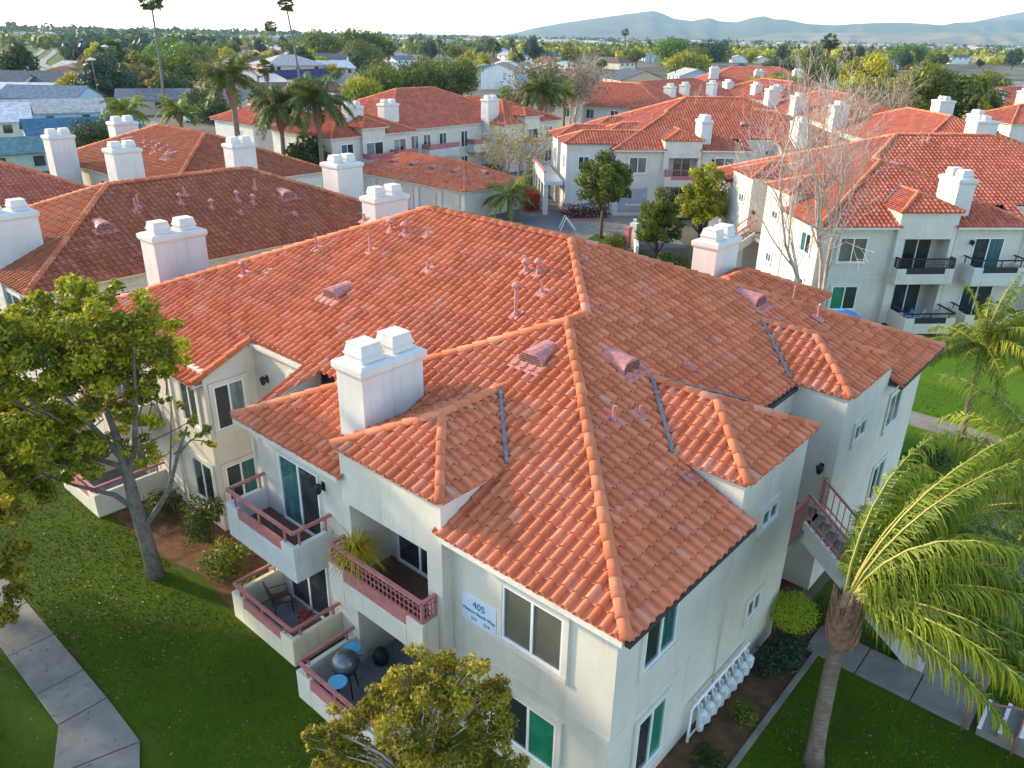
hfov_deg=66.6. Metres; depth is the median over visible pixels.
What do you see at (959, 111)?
broadleaf tree
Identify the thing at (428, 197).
garage door
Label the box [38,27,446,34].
ocean
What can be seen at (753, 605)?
window
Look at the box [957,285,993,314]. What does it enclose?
sliding door
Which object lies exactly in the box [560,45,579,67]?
broadleaf tree
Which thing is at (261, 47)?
broadleaf tree
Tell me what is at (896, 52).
broadleaf tree
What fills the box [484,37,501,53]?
broadleaf tree
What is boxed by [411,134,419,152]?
window
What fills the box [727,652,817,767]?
kerb
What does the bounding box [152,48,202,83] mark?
broadleaf tree
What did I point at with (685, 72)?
house
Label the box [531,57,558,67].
house
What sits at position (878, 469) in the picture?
window
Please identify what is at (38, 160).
window
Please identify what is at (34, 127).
house
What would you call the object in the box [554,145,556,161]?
window
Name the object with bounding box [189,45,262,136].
feather palm
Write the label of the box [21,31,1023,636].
ground
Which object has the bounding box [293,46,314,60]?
broadleaf tree
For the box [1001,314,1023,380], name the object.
feather palm
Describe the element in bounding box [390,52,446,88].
broadleaf tree
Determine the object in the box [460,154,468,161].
window
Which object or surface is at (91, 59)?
street lamp
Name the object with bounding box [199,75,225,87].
broadleaf tree
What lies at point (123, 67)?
broadleaf tree
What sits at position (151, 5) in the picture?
fan palm
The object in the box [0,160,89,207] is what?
apartment building
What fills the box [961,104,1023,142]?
apartment building
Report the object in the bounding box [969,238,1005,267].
sliding door
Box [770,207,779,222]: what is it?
window
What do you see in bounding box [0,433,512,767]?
lawn
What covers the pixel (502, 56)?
house
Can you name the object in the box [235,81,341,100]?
house
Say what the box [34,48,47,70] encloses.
road
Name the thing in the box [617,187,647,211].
garage door
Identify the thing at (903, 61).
broadleaf tree
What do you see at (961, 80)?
broadleaf tree
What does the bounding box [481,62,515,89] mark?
house
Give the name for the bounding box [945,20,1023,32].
hills
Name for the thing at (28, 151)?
house
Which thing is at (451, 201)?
garage door
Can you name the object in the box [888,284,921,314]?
sliding door
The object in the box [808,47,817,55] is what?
broadleaf tree
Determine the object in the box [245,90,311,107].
house
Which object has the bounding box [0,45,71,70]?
field
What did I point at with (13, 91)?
house
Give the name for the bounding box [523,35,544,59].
broadleaf tree
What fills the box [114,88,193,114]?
house
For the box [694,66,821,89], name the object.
apartment building
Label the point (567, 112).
window
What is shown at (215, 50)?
broadleaf tree
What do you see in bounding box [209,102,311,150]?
apartment building
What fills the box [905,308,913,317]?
patio chair
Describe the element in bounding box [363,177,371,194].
garage door
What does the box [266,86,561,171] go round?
apartment building
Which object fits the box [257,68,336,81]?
house
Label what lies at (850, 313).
parasol
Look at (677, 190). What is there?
sliding door
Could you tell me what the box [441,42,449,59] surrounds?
fan palm
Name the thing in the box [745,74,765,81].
broadleaf tree
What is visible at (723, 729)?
planting bed
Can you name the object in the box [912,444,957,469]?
shrub
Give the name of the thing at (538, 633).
window
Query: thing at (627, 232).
gate post
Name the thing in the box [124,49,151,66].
broadleaf tree
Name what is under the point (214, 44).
broadleaf tree
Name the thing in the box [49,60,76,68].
house
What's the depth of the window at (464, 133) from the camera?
89.70 m
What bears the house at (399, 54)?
on the ground at (691, 233)
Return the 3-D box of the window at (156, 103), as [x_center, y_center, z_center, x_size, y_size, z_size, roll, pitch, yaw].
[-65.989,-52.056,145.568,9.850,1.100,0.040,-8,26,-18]
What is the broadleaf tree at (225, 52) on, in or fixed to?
on the ground at (691, 233)
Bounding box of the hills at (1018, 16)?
[975,12,1023,21]
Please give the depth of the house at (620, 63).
385.33 m
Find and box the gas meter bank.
[686,642,754,742]
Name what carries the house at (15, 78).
on the ground at (691, 233)
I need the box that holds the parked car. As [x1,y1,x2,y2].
[183,112,205,121]
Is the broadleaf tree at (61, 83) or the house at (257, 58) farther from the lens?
the house at (257, 58)
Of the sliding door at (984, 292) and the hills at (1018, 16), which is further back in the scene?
the hills at (1018, 16)
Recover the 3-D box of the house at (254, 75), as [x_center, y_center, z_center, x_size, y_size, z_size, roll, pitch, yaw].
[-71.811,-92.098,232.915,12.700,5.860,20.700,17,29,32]
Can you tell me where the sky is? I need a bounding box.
[0,0,1023,34]
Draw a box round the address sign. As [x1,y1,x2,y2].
[462,590,496,637]
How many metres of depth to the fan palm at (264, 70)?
168.35 m
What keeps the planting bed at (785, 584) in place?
on the lawn at (865, 639)
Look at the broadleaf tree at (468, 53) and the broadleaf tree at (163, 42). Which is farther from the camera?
the broadleaf tree at (468, 53)
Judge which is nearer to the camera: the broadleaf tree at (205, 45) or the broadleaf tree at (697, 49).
the broadleaf tree at (205, 45)
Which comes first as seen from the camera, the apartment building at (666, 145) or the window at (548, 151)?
the apartment building at (666, 145)
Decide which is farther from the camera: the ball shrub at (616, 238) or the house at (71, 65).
the house at (71, 65)
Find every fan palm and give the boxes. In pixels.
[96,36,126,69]
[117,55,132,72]
[136,0,166,115]
[188,31,198,45]
[256,57,275,84]
[264,21,277,55]
[276,0,299,77]
[276,35,287,53]
[379,38,397,63]
[434,39,442,59]
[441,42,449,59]
[487,39,500,64]
[508,38,515,60]
[622,28,628,47]
[648,42,653,62]
[821,33,839,86]
[836,46,857,89]
[866,45,873,55]
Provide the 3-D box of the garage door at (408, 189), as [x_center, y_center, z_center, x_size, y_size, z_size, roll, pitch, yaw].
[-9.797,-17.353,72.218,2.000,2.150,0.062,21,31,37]
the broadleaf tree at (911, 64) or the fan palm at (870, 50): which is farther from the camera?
the fan palm at (870, 50)
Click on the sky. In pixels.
(449, 17)
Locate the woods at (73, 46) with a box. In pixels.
[57,28,225,60]
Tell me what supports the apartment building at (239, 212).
on the ground at (691, 233)
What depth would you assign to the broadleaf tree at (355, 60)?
251.60 m
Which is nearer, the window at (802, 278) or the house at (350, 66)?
the window at (802, 278)
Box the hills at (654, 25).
[494,11,995,40]
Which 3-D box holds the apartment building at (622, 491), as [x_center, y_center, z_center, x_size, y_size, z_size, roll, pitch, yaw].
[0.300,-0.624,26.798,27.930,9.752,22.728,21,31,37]
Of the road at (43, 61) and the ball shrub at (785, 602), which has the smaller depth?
the ball shrub at (785, 602)
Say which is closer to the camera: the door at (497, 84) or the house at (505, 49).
the door at (497, 84)
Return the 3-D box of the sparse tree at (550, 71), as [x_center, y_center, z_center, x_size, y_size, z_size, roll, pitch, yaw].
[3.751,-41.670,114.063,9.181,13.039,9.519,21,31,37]
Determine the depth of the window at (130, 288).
32.99 m
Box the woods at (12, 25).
[0,21,299,35]
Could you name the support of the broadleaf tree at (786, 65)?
on the ground at (691, 233)
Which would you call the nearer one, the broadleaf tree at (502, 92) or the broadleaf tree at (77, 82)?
the broadleaf tree at (502, 92)
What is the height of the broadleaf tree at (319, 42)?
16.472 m
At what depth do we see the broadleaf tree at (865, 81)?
122.53 m
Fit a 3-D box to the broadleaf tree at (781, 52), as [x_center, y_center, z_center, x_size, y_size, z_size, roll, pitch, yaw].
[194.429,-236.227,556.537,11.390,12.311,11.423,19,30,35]
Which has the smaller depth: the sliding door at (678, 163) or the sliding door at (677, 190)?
the sliding door at (678, 163)
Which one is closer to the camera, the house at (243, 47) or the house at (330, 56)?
the house at (330, 56)
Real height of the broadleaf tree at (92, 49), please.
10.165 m
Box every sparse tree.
[475,113,552,189]
[500,52,572,113]
[549,48,620,124]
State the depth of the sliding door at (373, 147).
78.82 m
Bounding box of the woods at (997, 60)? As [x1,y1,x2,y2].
[510,40,1023,65]
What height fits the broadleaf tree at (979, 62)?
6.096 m
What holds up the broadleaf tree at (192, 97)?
on the ground at (691, 233)
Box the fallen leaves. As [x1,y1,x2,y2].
[1,533,1007,767]
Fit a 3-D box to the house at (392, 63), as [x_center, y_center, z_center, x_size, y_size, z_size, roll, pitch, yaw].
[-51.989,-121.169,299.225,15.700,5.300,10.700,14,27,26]
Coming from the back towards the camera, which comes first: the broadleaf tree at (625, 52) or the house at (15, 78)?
the broadleaf tree at (625, 52)
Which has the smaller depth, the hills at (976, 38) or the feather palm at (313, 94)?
the feather palm at (313, 94)
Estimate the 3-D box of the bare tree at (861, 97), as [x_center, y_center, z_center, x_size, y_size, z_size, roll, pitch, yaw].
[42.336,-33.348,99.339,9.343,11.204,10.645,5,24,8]
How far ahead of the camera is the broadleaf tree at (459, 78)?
183.32 m
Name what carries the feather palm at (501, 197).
on the driveway at (552, 222)
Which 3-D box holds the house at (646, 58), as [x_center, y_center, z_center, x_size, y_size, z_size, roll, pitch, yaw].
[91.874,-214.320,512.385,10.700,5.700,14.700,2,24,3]
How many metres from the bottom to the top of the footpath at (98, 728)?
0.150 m
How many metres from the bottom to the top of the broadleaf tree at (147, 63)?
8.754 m
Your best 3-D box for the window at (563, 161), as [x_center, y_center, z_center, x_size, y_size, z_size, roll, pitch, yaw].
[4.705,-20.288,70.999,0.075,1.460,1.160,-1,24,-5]
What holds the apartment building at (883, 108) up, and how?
on the ground at (691, 233)
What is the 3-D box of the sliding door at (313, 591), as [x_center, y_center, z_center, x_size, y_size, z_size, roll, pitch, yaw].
[-5.610,5.456,21.533,1.890,2.028,0.050,21,31,37]
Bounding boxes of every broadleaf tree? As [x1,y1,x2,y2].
[0,41,40,70]
[0,272,216,579]
[0,470,37,628]
[53,80,73,84]
[57,71,77,84]
[66,113,109,146]
[72,73,105,95]
[78,51,142,100]
[84,41,110,57]
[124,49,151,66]
[125,43,144,54]
[137,53,158,68]
[138,33,186,56]
[143,77,158,87]
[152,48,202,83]
[152,72,195,87]
[153,40,211,62]
[183,86,229,111]
[190,94,231,122]
[193,43,209,53]
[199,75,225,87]
[205,45,222,57]
[211,40,229,50]
[216,46,235,59]
[226,41,242,51]
[228,35,242,45]
[253,37,266,52]
[258,52,271,57]
[265,48,281,56]
[284,132,330,164]
[285,42,293,50]
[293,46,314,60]
[296,28,344,53]
[300,642,530,767]
[306,48,316,56]
[321,62,345,79]
[334,27,392,59]
[338,75,386,100]
[339,37,383,59]
[348,53,368,75]
[352,60,413,91]
[358,54,384,73]
[367,58,395,74]
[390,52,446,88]
[407,36,416,42]
[416,44,429,61]
[420,38,441,60]
[431,55,483,95]
[447,44,463,59]
[459,49,476,68]
[473,52,491,65]
[475,46,486,54]
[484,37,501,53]
[495,85,525,104]
[505,52,519,61]
[509,49,525,62]
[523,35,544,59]
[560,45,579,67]
[573,149,633,238]
[583,49,594,60]
[596,58,607,69]
[622,49,629,59]
[626,47,645,67]
[634,186,685,258]
[651,35,692,65]
[663,50,712,72]
[674,162,728,237]
[679,44,710,62]
[693,38,732,64]
[721,39,728,45]
[744,51,758,63]
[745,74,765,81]
[762,56,801,70]
[763,70,811,86]
[775,44,791,60]
[795,53,841,84]
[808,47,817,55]
[835,70,897,108]
[838,52,900,86]
[847,44,866,61]
[883,60,957,110]
[886,41,930,68]
[895,49,913,70]
[904,50,918,70]
[923,50,946,66]
[926,69,1002,107]
[941,53,948,65]
[953,90,1008,119]
[957,48,966,54]
[973,68,1016,86]
[975,59,984,66]
[1004,47,1023,69]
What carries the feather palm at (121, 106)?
on the ground at (691, 233)
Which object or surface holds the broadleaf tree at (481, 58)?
on the ground at (691, 233)
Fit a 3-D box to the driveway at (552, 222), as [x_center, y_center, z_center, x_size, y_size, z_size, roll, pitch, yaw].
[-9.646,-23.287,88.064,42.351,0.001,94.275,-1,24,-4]
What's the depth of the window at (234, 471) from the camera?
25.19 m
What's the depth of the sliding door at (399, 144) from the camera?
81.72 m
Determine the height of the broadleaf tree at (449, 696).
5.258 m
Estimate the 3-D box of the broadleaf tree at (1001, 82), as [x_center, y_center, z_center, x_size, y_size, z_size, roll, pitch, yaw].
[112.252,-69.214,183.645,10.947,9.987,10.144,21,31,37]
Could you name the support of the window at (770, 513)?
in the apartment building at (622, 491)
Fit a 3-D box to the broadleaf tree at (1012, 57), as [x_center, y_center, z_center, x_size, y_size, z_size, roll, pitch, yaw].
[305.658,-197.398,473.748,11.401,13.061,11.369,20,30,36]
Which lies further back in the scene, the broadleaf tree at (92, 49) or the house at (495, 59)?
the house at (495, 59)
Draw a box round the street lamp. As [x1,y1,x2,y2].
[87,57,97,90]
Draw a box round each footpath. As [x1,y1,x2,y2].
[0,578,139,767]
[519,188,550,215]
[804,411,1023,729]
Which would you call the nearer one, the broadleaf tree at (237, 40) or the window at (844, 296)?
the window at (844, 296)
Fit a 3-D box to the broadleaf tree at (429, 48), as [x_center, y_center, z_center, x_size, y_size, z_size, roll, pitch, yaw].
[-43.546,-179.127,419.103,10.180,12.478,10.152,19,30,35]
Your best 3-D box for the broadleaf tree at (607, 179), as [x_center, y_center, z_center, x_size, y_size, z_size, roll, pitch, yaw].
[7.289,-14.859,61.697,4.740,7.011,5.138,-4,25,-11]
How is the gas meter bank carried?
attached to the apartment building at (622, 491)
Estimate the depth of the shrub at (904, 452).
29.81 m
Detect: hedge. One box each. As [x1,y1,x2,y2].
[481,163,506,171]
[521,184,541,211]
[560,202,609,217]
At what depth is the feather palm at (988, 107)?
108.56 m
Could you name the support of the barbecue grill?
on the apartment building at (622, 491)
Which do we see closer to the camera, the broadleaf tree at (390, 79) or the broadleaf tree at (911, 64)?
the broadleaf tree at (390, 79)
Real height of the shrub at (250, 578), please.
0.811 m
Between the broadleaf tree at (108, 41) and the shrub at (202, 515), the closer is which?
the shrub at (202, 515)
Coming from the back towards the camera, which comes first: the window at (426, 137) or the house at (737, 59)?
the house at (737, 59)
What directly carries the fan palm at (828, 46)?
on the ground at (691, 233)
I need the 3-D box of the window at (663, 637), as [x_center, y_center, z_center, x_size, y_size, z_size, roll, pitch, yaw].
[2.947,4.937,15.360,0.075,1.400,1.480,21,31,37]
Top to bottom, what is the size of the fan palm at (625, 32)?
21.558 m
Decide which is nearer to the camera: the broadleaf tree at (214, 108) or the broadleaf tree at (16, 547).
the broadleaf tree at (16, 547)
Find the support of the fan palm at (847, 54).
on the ground at (691, 233)
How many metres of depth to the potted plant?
18.36 m
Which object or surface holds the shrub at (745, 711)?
on the planting bed at (723, 729)
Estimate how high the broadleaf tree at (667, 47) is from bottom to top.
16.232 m
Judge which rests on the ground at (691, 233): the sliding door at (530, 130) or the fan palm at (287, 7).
the fan palm at (287, 7)
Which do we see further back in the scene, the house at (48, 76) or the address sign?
the house at (48, 76)
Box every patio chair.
[262,581,294,615]
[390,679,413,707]
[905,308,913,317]
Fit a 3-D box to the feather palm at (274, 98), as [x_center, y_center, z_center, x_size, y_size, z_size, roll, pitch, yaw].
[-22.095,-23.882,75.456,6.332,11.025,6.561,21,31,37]
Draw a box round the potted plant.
[316,520,391,588]
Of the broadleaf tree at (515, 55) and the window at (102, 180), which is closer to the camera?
the window at (102, 180)
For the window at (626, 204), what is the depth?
70.93 m
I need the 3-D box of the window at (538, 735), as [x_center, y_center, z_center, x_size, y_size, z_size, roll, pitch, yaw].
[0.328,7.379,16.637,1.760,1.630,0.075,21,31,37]
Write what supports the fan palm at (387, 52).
on the ground at (691, 233)
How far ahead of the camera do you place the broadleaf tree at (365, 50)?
337.75 m
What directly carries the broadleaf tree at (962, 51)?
on the ground at (691, 233)
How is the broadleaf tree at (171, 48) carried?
on the ground at (691, 233)
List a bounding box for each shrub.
[143,485,185,519]
[179,492,225,548]
[196,536,256,581]
[236,570,263,586]
[524,168,532,186]
[603,230,625,247]
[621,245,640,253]
[656,250,689,266]
[687,736,730,767]
[728,695,758,729]
[750,624,811,681]
[767,585,821,635]
[810,597,828,622]
[898,445,927,470]
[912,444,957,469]
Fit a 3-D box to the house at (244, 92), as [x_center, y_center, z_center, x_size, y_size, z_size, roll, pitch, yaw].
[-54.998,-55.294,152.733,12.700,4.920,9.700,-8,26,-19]
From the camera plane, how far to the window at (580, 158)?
69.83 m
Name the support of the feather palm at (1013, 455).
on the lawn at (865, 639)
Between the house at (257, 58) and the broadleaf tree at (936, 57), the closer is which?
the house at (257, 58)
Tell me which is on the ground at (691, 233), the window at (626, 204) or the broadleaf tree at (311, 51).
the broadleaf tree at (311, 51)
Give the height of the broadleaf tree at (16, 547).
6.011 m
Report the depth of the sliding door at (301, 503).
20.39 m
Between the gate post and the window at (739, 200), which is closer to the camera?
the window at (739, 200)
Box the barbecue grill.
[327,641,361,702]
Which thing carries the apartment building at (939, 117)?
on the ground at (691, 233)
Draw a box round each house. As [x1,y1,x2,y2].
[0,70,83,82]
[0,74,34,81]
[0,82,55,89]
[0,84,104,99]
[0,98,107,117]
[0,102,33,136]
[0,134,88,170]
[19,115,142,135]
[44,66,90,73]
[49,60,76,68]
[51,63,78,68]
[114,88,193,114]
[188,74,244,87]
[195,88,264,110]
[221,56,263,65]
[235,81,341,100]
[239,46,253,52]
[242,66,258,81]
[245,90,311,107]
[248,54,327,79]
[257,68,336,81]
[315,53,349,59]
[315,60,355,84]
[366,60,400,69]
[384,55,415,65]
[394,53,413,56]
[469,64,491,80]
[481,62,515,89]
[485,56,500,60]
[492,60,521,66]
[497,52,525,60]
[498,47,520,53]
[515,66,538,89]
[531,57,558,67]
[539,52,561,59]
[557,57,591,68]
[602,68,664,81]
[603,58,635,69]
[643,53,659,61]
[667,67,706,78]
[729,55,746,62]
[752,56,768,63]
[947,54,969,63]
[974,79,1023,85]
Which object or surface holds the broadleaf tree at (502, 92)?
on the ground at (691, 233)
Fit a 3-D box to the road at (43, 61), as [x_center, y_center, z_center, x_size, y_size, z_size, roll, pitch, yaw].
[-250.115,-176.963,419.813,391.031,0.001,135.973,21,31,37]
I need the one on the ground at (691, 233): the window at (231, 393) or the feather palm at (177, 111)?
the feather palm at (177, 111)
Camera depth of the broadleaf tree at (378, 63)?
213.77 m
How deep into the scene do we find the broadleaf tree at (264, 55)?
288.51 m
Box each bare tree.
[683,85,721,95]
[716,31,929,306]
[810,77,889,118]
[870,62,936,108]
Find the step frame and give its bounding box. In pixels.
[559,215,575,230]
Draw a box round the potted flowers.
[296,606,313,628]
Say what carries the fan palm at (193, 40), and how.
on the ground at (691, 233)
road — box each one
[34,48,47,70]
[38,48,56,68]
[108,109,157,125]
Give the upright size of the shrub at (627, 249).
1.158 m
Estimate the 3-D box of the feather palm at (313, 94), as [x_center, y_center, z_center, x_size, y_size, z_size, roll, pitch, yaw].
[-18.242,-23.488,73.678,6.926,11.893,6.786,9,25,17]
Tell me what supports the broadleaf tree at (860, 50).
on the ground at (691, 233)
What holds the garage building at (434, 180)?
on the ground at (691, 233)
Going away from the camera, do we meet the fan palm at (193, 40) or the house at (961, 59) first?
the fan palm at (193, 40)
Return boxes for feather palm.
[98,95,151,126]
[154,92,202,126]
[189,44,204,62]
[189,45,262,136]
[246,77,307,154]
[279,67,356,183]
[481,169,540,221]
[516,72,565,110]
[552,78,577,125]
[801,430,1023,767]
[894,373,1023,583]
[925,271,1023,446]
[962,74,1010,109]
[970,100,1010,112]
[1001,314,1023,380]
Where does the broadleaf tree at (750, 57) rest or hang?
on the ground at (691, 233)
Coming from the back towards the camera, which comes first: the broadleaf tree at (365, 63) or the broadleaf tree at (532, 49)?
the broadleaf tree at (532, 49)
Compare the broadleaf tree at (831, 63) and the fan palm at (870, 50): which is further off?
the fan palm at (870, 50)
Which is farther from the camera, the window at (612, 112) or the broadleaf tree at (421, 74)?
the broadleaf tree at (421, 74)
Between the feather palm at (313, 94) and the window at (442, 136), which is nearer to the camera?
the feather palm at (313, 94)
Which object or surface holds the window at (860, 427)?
in the apartment building at (622, 491)
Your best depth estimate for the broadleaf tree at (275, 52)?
362.50 m
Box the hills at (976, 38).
[732,32,1023,46]
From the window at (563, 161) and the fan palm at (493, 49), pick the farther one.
the fan palm at (493, 49)
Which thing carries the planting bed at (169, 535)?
on the lawn at (22, 732)
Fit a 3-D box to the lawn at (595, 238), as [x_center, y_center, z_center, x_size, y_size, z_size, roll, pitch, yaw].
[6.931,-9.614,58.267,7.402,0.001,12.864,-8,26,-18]
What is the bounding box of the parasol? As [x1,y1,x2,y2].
[833,309,861,318]
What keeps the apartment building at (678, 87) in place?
on the ground at (691, 233)
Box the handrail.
[960,700,1023,754]
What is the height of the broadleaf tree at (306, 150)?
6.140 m
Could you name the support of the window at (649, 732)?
in the apartment building at (622, 491)
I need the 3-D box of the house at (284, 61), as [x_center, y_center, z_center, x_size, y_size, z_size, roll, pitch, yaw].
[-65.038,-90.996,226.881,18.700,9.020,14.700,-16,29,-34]
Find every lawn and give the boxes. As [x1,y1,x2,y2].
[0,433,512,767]
[587,234,654,258]
[736,485,1023,767]
[882,310,1023,504]
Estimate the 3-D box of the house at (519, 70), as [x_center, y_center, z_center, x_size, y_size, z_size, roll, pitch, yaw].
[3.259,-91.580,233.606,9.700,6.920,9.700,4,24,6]
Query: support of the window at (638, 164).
in the apartment building at (666, 145)
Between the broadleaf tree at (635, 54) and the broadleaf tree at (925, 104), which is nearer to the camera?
the broadleaf tree at (925, 104)
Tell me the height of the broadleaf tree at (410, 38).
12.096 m
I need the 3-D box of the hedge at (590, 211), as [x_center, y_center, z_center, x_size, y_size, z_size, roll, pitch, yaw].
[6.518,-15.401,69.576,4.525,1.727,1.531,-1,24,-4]
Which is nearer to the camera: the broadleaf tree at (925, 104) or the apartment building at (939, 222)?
the apartment building at (939, 222)
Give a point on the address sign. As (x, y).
(479, 613)
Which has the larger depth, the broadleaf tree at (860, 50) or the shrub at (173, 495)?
the broadleaf tree at (860, 50)
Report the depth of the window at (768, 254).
49.44 m
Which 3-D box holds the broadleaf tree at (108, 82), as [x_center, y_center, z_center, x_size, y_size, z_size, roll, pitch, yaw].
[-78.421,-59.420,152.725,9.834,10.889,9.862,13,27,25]
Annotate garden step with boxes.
[975,699,1023,757]
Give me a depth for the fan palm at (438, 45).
387.38 m
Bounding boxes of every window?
[0,155,45,165]
[2,125,12,132]
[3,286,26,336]
[46,114,89,117]
[99,177,108,182]
[103,285,137,295]
[134,102,185,108]
[176,380,204,433]
[188,449,220,512]
[207,372,250,436]
[220,452,257,501]
[340,142,354,154]
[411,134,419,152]
[422,133,431,144]
[438,131,447,143]
[460,129,468,148]
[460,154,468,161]
[496,577,570,684]
[496,685,562,767]
[544,148,551,162]
[545,124,552,138]
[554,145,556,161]
[562,106,569,117]
[562,152,564,169]
[576,155,590,171]
[585,108,594,119]
[609,109,618,115]
[625,187,645,205]
[628,156,648,174]
[629,684,672,767]
[636,599,683,682]
[721,187,728,207]
[737,190,744,204]
[741,581,765,628]
[756,491,783,537]
[764,249,772,265]
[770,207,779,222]
[793,274,804,283]
[797,227,812,257]
[826,284,860,311]
[834,235,871,264]
[849,411,870,449]
[864,451,888,504]
[880,386,904,435]
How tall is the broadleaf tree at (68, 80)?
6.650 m
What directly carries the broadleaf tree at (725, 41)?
on the ground at (691, 233)
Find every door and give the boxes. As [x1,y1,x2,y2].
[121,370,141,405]
[136,432,160,473]
[277,452,322,535]
[290,568,331,618]
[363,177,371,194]
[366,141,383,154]
[378,179,391,186]
[393,138,405,149]
[397,534,427,578]
[398,183,413,209]
[420,188,435,206]
[443,192,459,210]
[495,82,500,88]
[526,128,537,137]
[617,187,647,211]
[670,187,686,203]
[671,158,690,175]
[715,158,733,166]
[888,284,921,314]
[900,239,932,267]
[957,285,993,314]
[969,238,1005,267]
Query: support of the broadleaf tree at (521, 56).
on the ground at (691, 233)
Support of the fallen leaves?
on the lawn at (22, 732)
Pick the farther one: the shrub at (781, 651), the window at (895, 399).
the window at (895, 399)
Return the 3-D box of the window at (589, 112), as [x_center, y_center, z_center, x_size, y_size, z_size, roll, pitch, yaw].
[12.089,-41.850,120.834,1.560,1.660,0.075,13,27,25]
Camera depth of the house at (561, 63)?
377.74 m
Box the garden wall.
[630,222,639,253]
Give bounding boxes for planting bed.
[113,492,268,611]
[656,634,810,767]
[771,578,870,657]
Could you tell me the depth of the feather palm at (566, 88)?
110.34 m
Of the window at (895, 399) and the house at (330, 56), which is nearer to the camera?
the window at (895, 399)
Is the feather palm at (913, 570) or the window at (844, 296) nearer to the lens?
the feather palm at (913, 570)
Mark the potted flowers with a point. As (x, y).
(304, 616)
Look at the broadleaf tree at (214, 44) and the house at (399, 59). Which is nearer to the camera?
the broadleaf tree at (214, 44)
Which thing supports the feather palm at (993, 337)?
on the lawn at (1015, 388)
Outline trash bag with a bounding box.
[372,646,388,666]
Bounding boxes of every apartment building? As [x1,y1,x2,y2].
[0,153,363,405]
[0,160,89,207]
[40,115,322,187]
[60,183,945,767]
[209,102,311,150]
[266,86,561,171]
[528,81,680,127]
[532,96,848,217]
[636,77,730,96]
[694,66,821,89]
[708,132,1023,333]
[722,78,816,103]
[763,86,893,128]
[822,96,1023,145]
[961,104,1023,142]
[995,86,1023,106]
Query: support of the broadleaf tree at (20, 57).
on the ground at (691, 233)
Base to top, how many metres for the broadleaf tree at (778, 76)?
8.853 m
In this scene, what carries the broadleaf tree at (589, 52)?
on the ground at (691, 233)
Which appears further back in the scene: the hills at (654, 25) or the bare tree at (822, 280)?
the hills at (654, 25)
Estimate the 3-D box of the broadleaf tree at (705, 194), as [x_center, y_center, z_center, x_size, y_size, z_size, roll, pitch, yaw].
[13.878,-12.608,56.848,3.778,7.116,3.859,-12,27,-26]
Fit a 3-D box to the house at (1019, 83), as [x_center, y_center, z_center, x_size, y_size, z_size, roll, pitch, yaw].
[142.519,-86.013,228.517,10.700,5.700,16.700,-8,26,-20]
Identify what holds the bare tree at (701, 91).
on the ground at (691, 233)
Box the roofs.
[0,31,1023,50]
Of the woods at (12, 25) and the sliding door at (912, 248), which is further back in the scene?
the woods at (12, 25)
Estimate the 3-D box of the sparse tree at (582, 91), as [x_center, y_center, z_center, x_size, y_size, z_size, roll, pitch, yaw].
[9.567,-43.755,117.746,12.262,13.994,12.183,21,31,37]
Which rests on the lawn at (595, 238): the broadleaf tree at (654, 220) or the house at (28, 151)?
the broadleaf tree at (654, 220)
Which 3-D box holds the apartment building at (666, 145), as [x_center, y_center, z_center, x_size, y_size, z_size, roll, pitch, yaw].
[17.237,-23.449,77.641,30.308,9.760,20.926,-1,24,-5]
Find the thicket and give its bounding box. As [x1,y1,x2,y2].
[75,52,241,87]
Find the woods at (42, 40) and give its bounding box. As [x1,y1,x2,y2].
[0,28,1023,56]
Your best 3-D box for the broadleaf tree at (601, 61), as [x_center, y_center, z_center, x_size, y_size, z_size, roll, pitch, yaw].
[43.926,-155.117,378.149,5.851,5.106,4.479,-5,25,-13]
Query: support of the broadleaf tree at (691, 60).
on the ground at (691, 233)
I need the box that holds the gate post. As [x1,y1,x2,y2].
[623,226,632,250]
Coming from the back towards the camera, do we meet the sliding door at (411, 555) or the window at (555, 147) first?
the window at (555, 147)
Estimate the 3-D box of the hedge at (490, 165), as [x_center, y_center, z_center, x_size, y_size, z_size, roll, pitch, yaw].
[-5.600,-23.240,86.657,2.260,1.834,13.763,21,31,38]
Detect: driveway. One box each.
[488,166,685,248]
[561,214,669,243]
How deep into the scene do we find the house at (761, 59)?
519.26 m
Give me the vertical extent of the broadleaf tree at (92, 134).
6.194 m
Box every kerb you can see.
[566,218,608,220]
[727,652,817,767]
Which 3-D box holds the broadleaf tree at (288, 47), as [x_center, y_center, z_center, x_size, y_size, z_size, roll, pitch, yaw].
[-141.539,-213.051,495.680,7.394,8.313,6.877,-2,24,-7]
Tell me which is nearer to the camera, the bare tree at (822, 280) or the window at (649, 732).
the window at (649, 732)
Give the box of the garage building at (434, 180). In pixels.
[362,151,525,215]

